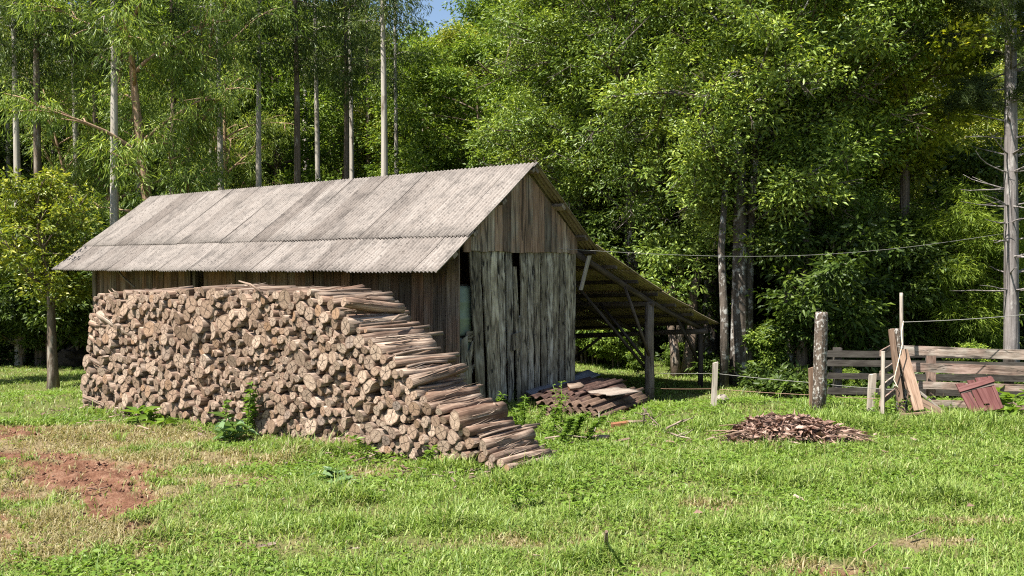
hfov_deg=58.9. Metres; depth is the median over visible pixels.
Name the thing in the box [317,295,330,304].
firewood log
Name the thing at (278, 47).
eucalyptus tree
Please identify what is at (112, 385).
firewood log
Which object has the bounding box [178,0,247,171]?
eucalyptus tree
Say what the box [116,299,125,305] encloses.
firewood log
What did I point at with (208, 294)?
firewood log
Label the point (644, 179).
tree
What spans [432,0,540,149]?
hillside tree
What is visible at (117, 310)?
firewood log
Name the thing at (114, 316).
firewood log
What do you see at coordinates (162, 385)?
firewood log
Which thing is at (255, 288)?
stick
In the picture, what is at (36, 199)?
citrus tree
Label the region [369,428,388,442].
firewood log
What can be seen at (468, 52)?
hillside tree
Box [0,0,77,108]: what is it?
eucalyptus tree
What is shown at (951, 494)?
grass
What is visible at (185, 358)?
firewood log
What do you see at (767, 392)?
wire
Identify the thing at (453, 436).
firewood log
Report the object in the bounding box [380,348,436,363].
firewood log
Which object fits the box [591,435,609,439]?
log
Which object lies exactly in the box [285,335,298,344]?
firewood log
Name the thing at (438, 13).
sky
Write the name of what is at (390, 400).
firewood log
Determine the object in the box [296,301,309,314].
firewood log
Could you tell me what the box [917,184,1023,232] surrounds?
shrub
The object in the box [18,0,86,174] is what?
eucalyptus tree
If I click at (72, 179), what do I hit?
eucalyptus tree
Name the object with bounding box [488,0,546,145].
eucalyptus tree
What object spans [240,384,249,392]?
firewood log
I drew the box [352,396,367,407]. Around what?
firewood log
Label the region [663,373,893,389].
wire
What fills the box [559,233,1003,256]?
wire
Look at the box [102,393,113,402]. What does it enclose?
firewood log
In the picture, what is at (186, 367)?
firewood log
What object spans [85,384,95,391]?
firewood log
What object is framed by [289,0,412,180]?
hillside tree
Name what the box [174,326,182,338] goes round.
firewood log
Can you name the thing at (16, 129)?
eucalyptus tree
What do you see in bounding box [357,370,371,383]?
firewood log
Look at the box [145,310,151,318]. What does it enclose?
firewood log
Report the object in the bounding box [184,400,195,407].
firewood log
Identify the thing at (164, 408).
firewood log
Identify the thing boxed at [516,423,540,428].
stick
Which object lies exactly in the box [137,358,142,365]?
firewood log
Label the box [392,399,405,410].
firewood log
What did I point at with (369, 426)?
firewood log
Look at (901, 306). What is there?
pole
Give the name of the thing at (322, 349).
firewood log
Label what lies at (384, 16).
eucalyptus tree
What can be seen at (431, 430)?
firewood log
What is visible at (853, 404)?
weed
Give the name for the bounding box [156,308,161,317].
firewood log
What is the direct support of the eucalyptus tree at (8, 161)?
on the ground at (124, 497)
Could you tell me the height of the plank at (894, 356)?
1.166 m
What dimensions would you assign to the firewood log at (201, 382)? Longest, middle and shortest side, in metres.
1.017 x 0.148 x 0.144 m
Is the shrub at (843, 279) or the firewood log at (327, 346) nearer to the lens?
the firewood log at (327, 346)
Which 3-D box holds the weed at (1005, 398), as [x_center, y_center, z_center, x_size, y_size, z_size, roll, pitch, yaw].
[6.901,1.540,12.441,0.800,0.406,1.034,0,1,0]
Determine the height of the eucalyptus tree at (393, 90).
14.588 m
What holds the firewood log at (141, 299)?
on the firewood sticks at (265, 367)
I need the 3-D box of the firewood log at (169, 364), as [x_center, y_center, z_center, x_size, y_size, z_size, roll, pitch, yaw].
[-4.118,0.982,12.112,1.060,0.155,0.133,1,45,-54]
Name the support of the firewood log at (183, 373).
on the firewood sticks at (265, 367)
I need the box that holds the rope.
[893,321,903,387]
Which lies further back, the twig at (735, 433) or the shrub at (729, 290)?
the shrub at (729, 290)
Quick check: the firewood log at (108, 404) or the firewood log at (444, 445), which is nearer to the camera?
the firewood log at (444, 445)
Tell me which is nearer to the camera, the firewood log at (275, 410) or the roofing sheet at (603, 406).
the firewood log at (275, 410)
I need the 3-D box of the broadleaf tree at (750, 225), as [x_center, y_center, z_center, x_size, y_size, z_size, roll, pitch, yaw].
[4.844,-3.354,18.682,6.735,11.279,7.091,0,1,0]
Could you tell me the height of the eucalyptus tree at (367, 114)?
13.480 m
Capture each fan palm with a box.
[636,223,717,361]
[822,208,890,263]
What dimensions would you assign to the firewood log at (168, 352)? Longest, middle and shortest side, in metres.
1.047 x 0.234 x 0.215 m
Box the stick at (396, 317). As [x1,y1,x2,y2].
[391,314,406,321]
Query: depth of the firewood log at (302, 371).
10.38 m
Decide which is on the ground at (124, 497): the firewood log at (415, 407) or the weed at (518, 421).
the weed at (518, 421)
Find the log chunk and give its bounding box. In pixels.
[567,382,583,390]
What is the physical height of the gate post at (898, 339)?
1.316 m
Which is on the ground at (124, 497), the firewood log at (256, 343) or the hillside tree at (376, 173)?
the hillside tree at (376, 173)
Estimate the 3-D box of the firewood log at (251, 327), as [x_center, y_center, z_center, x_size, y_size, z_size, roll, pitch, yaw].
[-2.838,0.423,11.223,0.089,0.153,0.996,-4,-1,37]
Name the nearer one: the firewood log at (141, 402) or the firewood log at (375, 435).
the firewood log at (375, 435)
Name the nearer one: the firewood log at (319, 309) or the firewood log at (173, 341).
the firewood log at (319, 309)
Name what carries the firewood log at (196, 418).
on the ground at (124, 497)
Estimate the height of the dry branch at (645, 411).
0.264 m
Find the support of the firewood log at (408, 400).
on the firewood log at (405, 409)
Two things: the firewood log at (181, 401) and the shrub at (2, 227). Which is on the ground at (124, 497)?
the shrub at (2, 227)
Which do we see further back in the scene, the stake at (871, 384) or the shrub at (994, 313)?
the shrub at (994, 313)
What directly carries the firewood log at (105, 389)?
on the firewood sticks at (265, 367)
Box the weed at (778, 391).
[677,380,786,398]
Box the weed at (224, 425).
[207,412,258,440]
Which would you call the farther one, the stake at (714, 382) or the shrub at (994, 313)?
the shrub at (994, 313)
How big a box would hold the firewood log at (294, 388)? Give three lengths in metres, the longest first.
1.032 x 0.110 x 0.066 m
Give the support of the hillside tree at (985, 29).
on the ground at (124, 497)
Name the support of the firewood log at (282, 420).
on the firewood sticks at (265, 367)
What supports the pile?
on the ground at (124, 497)
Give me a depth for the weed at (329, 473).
8.45 m
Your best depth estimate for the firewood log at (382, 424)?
9.68 m
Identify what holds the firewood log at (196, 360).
on the firewood sticks at (265, 367)
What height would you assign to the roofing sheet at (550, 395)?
0.074 m
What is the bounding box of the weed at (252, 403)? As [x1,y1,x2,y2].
[221,381,259,438]
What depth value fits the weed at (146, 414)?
11.56 m
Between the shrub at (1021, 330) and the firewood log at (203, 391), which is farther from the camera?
the shrub at (1021, 330)
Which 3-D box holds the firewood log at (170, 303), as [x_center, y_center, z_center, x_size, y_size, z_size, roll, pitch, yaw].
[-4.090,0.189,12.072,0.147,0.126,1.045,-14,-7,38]
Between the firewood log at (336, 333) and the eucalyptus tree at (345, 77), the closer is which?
the firewood log at (336, 333)
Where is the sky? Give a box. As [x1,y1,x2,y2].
[58,0,992,51]
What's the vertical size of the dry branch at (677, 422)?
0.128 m
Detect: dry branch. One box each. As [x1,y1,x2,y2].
[545,425,586,438]
[634,406,648,424]
[642,407,664,430]
[666,416,694,428]
[670,429,692,438]
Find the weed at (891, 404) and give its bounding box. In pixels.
[870,392,935,417]
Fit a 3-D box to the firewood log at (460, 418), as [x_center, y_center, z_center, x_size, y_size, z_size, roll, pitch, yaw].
[-0.339,1.319,9.473,0.216,0.252,0.825,-8,-3,36]
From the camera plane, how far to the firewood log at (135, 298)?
12.07 m
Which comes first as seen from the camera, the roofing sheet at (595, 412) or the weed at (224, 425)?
the weed at (224, 425)
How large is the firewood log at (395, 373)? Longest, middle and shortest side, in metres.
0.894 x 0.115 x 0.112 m
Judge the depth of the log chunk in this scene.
13.00 m
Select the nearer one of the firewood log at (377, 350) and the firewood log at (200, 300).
the firewood log at (377, 350)
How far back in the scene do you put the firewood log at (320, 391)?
10.22 m
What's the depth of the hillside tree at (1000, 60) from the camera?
47.69 m
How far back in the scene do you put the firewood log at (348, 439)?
9.98 m
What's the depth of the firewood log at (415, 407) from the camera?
9.42 m
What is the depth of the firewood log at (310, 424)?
10.29 m
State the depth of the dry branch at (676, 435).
10.37 m
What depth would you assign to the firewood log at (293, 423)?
10.49 m
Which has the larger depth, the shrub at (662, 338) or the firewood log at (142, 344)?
the shrub at (662, 338)
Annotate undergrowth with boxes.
[0,328,1023,400]
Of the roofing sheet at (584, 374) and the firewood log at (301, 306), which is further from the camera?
the roofing sheet at (584, 374)
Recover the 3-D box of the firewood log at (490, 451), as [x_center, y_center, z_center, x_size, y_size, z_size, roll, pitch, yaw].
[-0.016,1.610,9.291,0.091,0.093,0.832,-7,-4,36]
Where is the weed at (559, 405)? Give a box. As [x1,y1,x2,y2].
[550,381,569,425]
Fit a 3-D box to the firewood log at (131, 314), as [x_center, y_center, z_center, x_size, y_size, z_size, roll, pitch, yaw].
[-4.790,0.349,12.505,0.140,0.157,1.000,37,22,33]
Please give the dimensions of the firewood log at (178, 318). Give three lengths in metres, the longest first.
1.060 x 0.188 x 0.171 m
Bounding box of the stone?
[717,394,728,402]
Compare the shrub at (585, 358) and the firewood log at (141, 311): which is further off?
the shrub at (585, 358)
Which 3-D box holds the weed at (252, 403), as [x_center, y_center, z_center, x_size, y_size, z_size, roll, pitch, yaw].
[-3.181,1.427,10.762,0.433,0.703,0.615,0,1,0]
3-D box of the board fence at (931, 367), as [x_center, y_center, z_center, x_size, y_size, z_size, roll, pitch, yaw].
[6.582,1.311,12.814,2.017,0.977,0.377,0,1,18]
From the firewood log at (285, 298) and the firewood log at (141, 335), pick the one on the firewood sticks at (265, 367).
the firewood log at (285, 298)
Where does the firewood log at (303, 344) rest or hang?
on the firewood sticks at (265, 367)
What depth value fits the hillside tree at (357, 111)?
38.19 m
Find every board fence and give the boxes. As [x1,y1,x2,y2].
[827,348,1023,399]
[904,345,1023,408]
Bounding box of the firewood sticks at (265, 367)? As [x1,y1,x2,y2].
[81,282,556,470]
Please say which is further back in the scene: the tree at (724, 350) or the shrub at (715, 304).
the shrub at (715, 304)
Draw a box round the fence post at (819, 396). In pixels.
[812,312,827,410]
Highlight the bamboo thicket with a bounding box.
[888,174,1023,361]
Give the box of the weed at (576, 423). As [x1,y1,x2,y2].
[548,407,606,441]
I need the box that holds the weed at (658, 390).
[643,382,663,399]
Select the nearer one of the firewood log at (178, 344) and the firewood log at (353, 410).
the firewood log at (353, 410)
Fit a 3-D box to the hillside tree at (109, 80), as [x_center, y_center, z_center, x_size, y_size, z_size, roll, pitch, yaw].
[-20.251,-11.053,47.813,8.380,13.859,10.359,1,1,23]
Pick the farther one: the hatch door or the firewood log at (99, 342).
the firewood log at (99, 342)
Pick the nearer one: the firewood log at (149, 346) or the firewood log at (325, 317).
the firewood log at (325, 317)
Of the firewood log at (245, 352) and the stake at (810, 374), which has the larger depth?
the stake at (810, 374)
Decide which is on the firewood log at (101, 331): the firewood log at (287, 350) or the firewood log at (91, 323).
the firewood log at (91, 323)
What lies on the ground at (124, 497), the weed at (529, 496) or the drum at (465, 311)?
the weed at (529, 496)
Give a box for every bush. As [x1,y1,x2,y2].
[575,310,612,364]
[585,327,639,367]
[623,347,644,375]
[660,342,684,367]
[740,316,795,376]
[813,275,927,367]
[842,368,867,396]
[947,338,996,374]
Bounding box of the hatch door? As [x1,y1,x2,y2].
[955,376,1002,412]
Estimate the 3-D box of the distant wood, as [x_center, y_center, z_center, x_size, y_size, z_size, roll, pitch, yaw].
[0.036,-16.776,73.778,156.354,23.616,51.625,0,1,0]
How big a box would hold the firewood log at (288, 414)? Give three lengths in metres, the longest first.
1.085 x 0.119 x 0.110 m
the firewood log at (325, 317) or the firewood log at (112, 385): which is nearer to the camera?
the firewood log at (325, 317)
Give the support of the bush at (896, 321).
on the ground at (124, 497)
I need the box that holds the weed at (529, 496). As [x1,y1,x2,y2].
[508,481,588,513]
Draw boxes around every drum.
[460,284,471,335]
[460,336,471,364]
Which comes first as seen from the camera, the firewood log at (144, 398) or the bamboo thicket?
the firewood log at (144, 398)
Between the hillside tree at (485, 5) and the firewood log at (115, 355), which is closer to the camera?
the firewood log at (115, 355)
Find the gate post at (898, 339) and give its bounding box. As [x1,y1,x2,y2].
[893,328,907,416]
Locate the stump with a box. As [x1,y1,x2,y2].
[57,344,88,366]
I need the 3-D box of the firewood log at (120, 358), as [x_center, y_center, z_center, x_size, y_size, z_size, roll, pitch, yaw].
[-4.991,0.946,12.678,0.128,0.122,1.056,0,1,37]
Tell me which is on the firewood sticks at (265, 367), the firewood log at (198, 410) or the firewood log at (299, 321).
the firewood log at (299, 321)
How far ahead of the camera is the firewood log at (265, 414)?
10.72 m
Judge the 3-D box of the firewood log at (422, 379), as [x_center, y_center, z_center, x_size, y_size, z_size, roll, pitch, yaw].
[-0.808,0.940,9.814,0.158,0.154,0.885,1,8,39]
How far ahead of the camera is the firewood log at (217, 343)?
11.19 m
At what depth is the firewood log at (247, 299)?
10.84 m
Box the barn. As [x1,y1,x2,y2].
[51,162,719,402]
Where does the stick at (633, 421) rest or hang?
on the ground at (124, 497)
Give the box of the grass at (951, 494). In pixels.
[0,358,1023,575]
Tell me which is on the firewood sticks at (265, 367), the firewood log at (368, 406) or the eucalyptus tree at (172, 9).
the firewood log at (368, 406)
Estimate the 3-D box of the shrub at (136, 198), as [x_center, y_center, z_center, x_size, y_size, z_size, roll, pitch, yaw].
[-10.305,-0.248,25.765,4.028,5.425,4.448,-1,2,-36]
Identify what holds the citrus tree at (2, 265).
on the ground at (124, 497)
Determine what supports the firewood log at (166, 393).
on the firewood log at (164, 408)
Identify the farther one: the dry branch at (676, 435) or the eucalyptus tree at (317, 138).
the eucalyptus tree at (317, 138)
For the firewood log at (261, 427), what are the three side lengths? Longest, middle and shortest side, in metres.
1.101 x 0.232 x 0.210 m
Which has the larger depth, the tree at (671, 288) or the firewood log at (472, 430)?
the tree at (671, 288)
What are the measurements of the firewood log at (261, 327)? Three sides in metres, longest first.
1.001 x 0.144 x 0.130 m
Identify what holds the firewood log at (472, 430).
on the firewood sticks at (265, 367)
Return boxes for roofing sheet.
[525,370,600,394]
[528,382,626,401]
[536,386,643,406]
[537,376,626,395]
[541,394,647,415]
[545,400,647,419]
[546,398,647,417]
[549,392,645,412]
[588,387,641,395]
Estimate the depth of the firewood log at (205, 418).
11.32 m
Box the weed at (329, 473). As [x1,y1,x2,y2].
[309,466,360,483]
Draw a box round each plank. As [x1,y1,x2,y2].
[888,328,905,416]
[900,349,923,410]
[901,411,934,415]
[919,390,941,408]
[922,398,945,413]
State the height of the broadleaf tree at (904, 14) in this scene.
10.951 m
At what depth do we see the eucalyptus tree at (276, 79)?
37.74 m
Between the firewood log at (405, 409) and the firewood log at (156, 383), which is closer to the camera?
the firewood log at (405, 409)
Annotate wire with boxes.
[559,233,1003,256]
[636,388,873,398]
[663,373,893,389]
[912,314,1023,321]
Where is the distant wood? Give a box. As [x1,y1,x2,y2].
[47,20,1023,185]
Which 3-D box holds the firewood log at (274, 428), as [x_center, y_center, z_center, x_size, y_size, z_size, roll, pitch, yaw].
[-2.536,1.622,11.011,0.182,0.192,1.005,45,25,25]
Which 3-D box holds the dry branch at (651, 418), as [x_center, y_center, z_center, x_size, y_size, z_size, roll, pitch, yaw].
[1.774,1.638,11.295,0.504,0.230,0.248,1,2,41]
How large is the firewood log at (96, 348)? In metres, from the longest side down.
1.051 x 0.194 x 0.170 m
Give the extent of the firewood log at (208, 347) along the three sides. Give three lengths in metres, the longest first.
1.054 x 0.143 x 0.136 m
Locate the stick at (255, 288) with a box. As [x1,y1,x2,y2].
[238,280,262,293]
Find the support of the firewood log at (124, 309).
on the firewood sticks at (265, 367)
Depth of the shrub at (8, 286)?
24.82 m
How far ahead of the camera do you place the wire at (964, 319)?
12.37 m
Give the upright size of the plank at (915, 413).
0.069 m
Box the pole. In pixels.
[899,293,903,348]
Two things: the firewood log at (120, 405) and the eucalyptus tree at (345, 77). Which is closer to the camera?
the firewood log at (120, 405)
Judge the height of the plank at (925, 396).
0.302 m
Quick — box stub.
[604,530,607,546]
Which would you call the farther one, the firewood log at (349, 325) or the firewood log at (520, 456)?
the firewood log at (349, 325)
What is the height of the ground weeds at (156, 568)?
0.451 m
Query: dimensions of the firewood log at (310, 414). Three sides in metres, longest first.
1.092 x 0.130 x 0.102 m
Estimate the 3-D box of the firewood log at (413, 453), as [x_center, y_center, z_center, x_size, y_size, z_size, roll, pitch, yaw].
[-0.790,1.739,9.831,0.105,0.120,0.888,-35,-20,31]
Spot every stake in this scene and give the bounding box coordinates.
[711,362,717,405]
[808,367,812,407]
[866,373,876,414]
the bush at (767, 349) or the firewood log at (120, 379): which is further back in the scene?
the bush at (767, 349)
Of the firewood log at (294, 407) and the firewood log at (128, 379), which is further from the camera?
the firewood log at (128, 379)
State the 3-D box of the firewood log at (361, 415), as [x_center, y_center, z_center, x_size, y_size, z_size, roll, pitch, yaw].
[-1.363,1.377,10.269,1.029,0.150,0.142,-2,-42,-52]
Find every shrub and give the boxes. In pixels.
[0,199,56,239]
[0,209,94,365]
[0,241,17,355]
[0,264,46,365]
[6,203,124,346]
[10,224,95,351]
[83,184,169,312]
[574,204,635,359]
[576,254,615,362]
[592,209,690,357]
[606,235,644,330]
[608,233,646,337]
[612,192,732,338]
[612,201,758,339]
[645,211,773,344]
[676,201,782,334]
[718,267,772,345]
[727,254,782,327]
[746,206,916,372]
[755,258,784,325]
[755,260,778,331]
[768,247,910,298]
[826,204,971,359]
[875,198,914,219]
[886,208,959,252]
[911,137,1023,328]
[915,250,989,343]
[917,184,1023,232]
[953,251,1019,335]
[997,265,1023,360]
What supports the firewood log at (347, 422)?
on the firewood log at (340, 428)
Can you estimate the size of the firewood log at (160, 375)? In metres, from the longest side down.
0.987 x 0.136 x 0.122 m
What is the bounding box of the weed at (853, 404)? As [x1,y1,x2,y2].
[824,396,865,411]
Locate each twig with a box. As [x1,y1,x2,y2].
[715,431,753,437]
[835,432,867,437]
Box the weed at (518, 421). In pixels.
[495,391,550,430]
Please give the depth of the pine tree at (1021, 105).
26.40 m
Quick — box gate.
[879,345,894,413]
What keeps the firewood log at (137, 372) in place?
on the firewood sticks at (265, 367)
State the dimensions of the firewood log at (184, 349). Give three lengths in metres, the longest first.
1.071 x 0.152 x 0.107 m
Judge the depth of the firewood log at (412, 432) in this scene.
9.47 m
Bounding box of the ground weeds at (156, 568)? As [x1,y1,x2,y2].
[0,389,1023,575]
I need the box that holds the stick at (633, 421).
[626,420,646,422]
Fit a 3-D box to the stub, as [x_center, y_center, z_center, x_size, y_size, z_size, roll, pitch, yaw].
[0.651,1.743,6.278,0.028,0.307,0.585,0,1,6]
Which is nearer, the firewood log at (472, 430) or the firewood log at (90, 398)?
the firewood log at (472, 430)
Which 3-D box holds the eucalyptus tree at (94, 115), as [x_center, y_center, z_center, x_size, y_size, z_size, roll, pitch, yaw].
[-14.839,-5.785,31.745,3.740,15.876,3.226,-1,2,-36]
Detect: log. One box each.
[81,375,91,384]
[82,354,96,367]
[82,394,104,407]
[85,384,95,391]
[86,345,92,351]
[86,366,97,377]
[87,373,121,398]
[88,320,105,328]
[88,335,129,367]
[89,357,122,374]
[92,344,101,354]
[95,310,133,338]
[96,338,108,346]
[96,376,102,384]
[97,366,110,375]
[98,328,105,334]
[99,355,111,364]
[102,333,108,343]
[102,374,114,383]
[102,384,111,393]
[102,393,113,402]
[104,346,112,353]
[105,324,109,333]
[105,400,114,409]
[108,326,119,338]
[108,338,120,347]
[108,362,114,369]
[108,381,116,391]
[112,313,125,323]
[113,353,120,360]
[114,304,121,315]
[114,389,121,405]
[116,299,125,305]
[117,355,126,361]
[117,375,125,383]
[118,402,127,413]
[120,303,129,315]
[120,382,133,392]
[122,392,133,407]
[123,290,132,298]
[123,369,128,375]
[125,375,133,383]
[126,294,133,304]
[127,309,137,318]
[129,387,137,395]
[131,318,141,327]
[132,376,142,388]
[133,294,139,302]
[133,335,139,342]
[133,366,150,376]
[135,309,144,319]
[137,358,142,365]
[138,294,147,302]
[138,327,147,339]
[138,398,146,405]
[139,307,145,314]
[139,339,147,350]
[140,362,146,371]
[141,391,148,400]
[142,302,149,310]
[143,320,156,336]
[144,385,157,397]
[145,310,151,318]
[145,362,151,371]
[146,341,152,349]
[148,337,158,343]
[148,394,157,402]
[149,294,155,302]
[150,366,158,373]
[153,294,161,302]
[153,321,162,332]
[153,376,160,391]
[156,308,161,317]
[157,371,164,380]
[158,300,168,310]
[158,396,167,402]
[160,324,172,333]
[160,333,175,345]
[160,379,165,389]
[160,402,169,414]
[161,345,175,360]
[162,308,171,319]
[164,368,174,379]
[164,379,175,389]
[165,360,175,368]
[165,389,169,399]
[168,299,177,307]
[168,388,180,402]
[169,308,178,318]
[169,337,180,345]
[169,402,185,419]
[171,319,179,330]
[172,380,181,387]
[173,353,184,368]
[174,312,188,324]
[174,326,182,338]
[176,341,187,349]
[178,294,187,303]
[178,398,194,408]
[180,324,194,340]
[180,345,189,354]
[180,368,189,376]
[180,387,191,398]
[182,354,193,363]
[183,310,191,321]
[184,363,191,370]
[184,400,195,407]
[185,296,199,312]
[188,349,199,357]
[190,340,209,348]
[192,332,202,343]
[193,316,210,332]
[193,405,205,415]
[194,356,199,364]
[194,416,200,422]
[195,307,200,315]
[195,367,208,377]
[195,394,213,405]
[197,298,206,305]
[197,377,207,386]
[199,299,222,318]
[199,343,209,354]
[199,354,216,367]
[200,284,267,296]
[201,386,211,396]
[201,411,211,424]
[202,343,217,352]
[204,399,215,412]
[206,290,210,298]
[209,295,221,304]
[210,322,219,340]
[212,338,224,347]
[217,314,235,331]
[224,331,235,340]
[225,365,231,374]
[227,354,242,367]
[228,309,240,319]
[228,374,234,383]
[232,318,248,326]
[232,367,241,377]
[235,349,244,356]
[235,377,242,386]
[236,357,244,365]
[236,399,247,407]
[238,308,248,320]
[239,371,251,378]
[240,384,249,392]
[242,294,256,307]
[242,347,250,356]
[242,377,253,386]
[243,332,255,346]
[246,303,263,319]
[248,319,257,329]
[248,346,259,355]
[248,401,263,418]
[251,335,264,348]
[255,418,268,434]
[257,299,264,307]
[258,322,264,331]
[260,295,274,304]
[260,330,275,346]
[261,409,273,418]
[263,321,272,330]
[267,418,284,434]
[270,309,280,317]
[270,317,281,326]
[274,405,278,414]
[277,402,289,414]
[277,414,289,426]
[278,287,338,309]
[281,394,293,404]
[284,345,293,354]
[284,409,298,418]
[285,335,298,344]
[285,423,291,432]
[286,360,299,373]
[289,418,301,428]
[290,339,301,350]
[290,373,303,383]
[290,403,298,411]
[291,311,302,321]
[291,384,303,390]
[293,292,304,302]
[294,349,310,366]
[295,317,307,327]
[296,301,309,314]
[298,366,314,376]
[299,339,312,349]
[302,388,317,402]
[303,372,324,391]
[304,307,318,320]
[304,360,316,369]
[304,417,323,434]
[306,408,319,418]
[307,289,334,295]
[307,298,317,306]
[308,340,318,350]
[310,396,323,407]
[312,318,319,326]
[315,304,328,316]
[316,386,328,395]
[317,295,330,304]
[317,351,332,370]
[317,415,328,424]
[319,311,331,322]
[319,343,328,352]
[320,406,334,416]
[324,406,339,415]
[325,326,333,336]
[325,341,331,350]
[327,296,394,310]
[328,350,339,363]
[330,318,341,329]
[331,307,376,319]
[333,330,342,337]
[333,360,345,369]
[336,343,353,353]
[337,425,349,433]
[341,297,405,313]
[341,312,409,334]
[341,415,357,428]
[345,335,356,348]
[345,435,353,443]
[349,386,359,394]
[349,405,362,413]
[349,422,365,440]
[351,375,363,387]
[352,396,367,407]
[353,329,425,347]
[353,364,366,375]
[355,409,374,421]
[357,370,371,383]
[358,353,369,363]
[363,378,385,393]
[363,401,376,413]
[364,355,381,369]
[364,421,380,431]
[368,332,432,346]
[369,335,436,360]
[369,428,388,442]
[371,366,381,375]
[373,405,388,415]
[376,441,384,453]
[378,377,390,385]
[379,363,444,380]
[379,421,393,431]
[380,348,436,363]
[381,434,394,445]
[383,407,402,425]
[385,395,400,407]
[388,426,401,438]
[391,364,451,378]
[391,373,465,397]
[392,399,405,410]
[399,363,451,376]
[399,424,411,433]
[399,433,417,451]
[402,405,410,414]
[405,363,467,388]
[405,395,418,405]
[407,424,419,438]
[408,399,423,415]
[409,448,421,457]
[410,379,467,399]
[414,441,423,448]
[419,382,479,405]
[421,415,431,427]
[422,392,481,414]
[428,424,435,436]
[431,413,449,426]
[435,395,493,414]
[435,423,451,439]
[436,439,453,451]
[446,429,464,444]
[449,401,507,430]
[462,418,514,436]
[465,428,515,448]
[479,428,535,450]
[483,438,533,455]
[488,441,540,462]
[497,448,552,466]
[503,455,555,471]
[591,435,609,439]
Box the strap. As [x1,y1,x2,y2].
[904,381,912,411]
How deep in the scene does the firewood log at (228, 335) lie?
11.03 m
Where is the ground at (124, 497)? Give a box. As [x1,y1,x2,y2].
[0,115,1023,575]
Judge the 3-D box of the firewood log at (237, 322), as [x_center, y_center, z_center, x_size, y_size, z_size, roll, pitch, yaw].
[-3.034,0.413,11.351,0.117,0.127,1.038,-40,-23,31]
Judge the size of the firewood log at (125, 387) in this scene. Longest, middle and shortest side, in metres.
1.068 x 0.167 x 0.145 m
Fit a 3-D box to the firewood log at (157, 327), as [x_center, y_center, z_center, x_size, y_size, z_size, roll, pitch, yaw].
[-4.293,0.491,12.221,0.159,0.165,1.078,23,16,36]
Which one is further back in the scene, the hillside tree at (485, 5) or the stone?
the hillside tree at (485, 5)
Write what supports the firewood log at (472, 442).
on the firewood sticks at (265, 367)
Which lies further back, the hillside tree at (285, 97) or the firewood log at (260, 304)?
the hillside tree at (285, 97)
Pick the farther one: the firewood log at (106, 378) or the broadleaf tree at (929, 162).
the broadleaf tree at (929, 162)
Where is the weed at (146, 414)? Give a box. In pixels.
[120,405,178,427]
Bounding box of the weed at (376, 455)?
[346,435,439,460]
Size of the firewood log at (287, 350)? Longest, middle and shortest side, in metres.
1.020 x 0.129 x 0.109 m
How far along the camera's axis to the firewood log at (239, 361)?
10.93 m
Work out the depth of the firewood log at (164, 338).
11.69 m
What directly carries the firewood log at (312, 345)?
on the firewood sticks at (265, 367)
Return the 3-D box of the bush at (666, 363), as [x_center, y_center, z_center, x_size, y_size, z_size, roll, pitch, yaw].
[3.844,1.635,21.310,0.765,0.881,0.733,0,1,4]
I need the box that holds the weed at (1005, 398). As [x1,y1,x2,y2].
[996,386,1023,416]
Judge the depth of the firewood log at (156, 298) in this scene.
11.82 m
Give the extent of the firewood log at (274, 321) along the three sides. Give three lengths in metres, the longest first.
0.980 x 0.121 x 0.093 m
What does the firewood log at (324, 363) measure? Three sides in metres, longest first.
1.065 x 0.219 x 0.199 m
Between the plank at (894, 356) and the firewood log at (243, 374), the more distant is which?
the plank at (894, 356)
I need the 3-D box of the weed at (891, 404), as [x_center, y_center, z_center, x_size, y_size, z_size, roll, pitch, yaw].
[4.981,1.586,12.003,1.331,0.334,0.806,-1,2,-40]
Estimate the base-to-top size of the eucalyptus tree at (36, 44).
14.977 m
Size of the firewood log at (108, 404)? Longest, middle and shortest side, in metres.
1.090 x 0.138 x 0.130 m
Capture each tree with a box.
[0,0,61,364]
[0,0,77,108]
[0,0,92,365]
[0,0,119,198]
[0,0,199,234]
[0,0,314,239]
[0,3,30,66]
[0,6,46,343]
[0,64,108,226]
[0,110,42,204]
[0,164,107,388]
[0,203,34,305]
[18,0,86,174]
[22,0,110,348]
[42,0,207,199]
[50,0,138,220]
[60,0,288,216]
[61,0,170,225]
[98,0,165,200]
[134,0,221,194]
[154,33,312,194]
[158,0,380,188]
[161,0,267,189]
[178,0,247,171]
[200,0,266,188]
[214,0,308,186]
[247,0,344,183]
[253,0,310,168]
[264,0,366,181]
[283,38,342,163]
[289,0,326,178]
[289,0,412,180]
[307,0,388,179]
[312,0,380,178]
[328,86,419,177]
[329,0,398,176]
[337,0,417,175]
[338,127,400,178]
[352,0,439,174]
[353,35,506,177]
[363,24,559,188]
[372,41,408,126]
[399,45,470,139]
[411,12,501,151]
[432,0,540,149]
[434,98,495,169]
[461,0,684,357]
[465,0,731,353]
[467,0,507,28]
[476,0,787,360]
[486,41,568,197]
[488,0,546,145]
[581,0,910,387]
[588,0,853,359]
[588,120,674,346]
[602,234,732,377]
[623,116,791,388]
[631,214,732,375]
[650,0,985,367]
[695,111,905,372]
[716,115,856,370]
[784,0,971,226]
[797,0,1023,345]
[850,4,945,212]
[864,96,936,202]
[877,0,1023,361]
[886,51,951,212]
[891,3,1022,209]
[910,65,1023,207]
[948,7,1001,67]
[973,36,1023,154]
[985,28,1023,177]
[986,0,1023,113]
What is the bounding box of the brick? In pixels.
[611,421,628,427]
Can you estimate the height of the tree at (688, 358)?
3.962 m
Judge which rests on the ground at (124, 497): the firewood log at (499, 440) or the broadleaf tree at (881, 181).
the broadleaf tree at (881, 181)

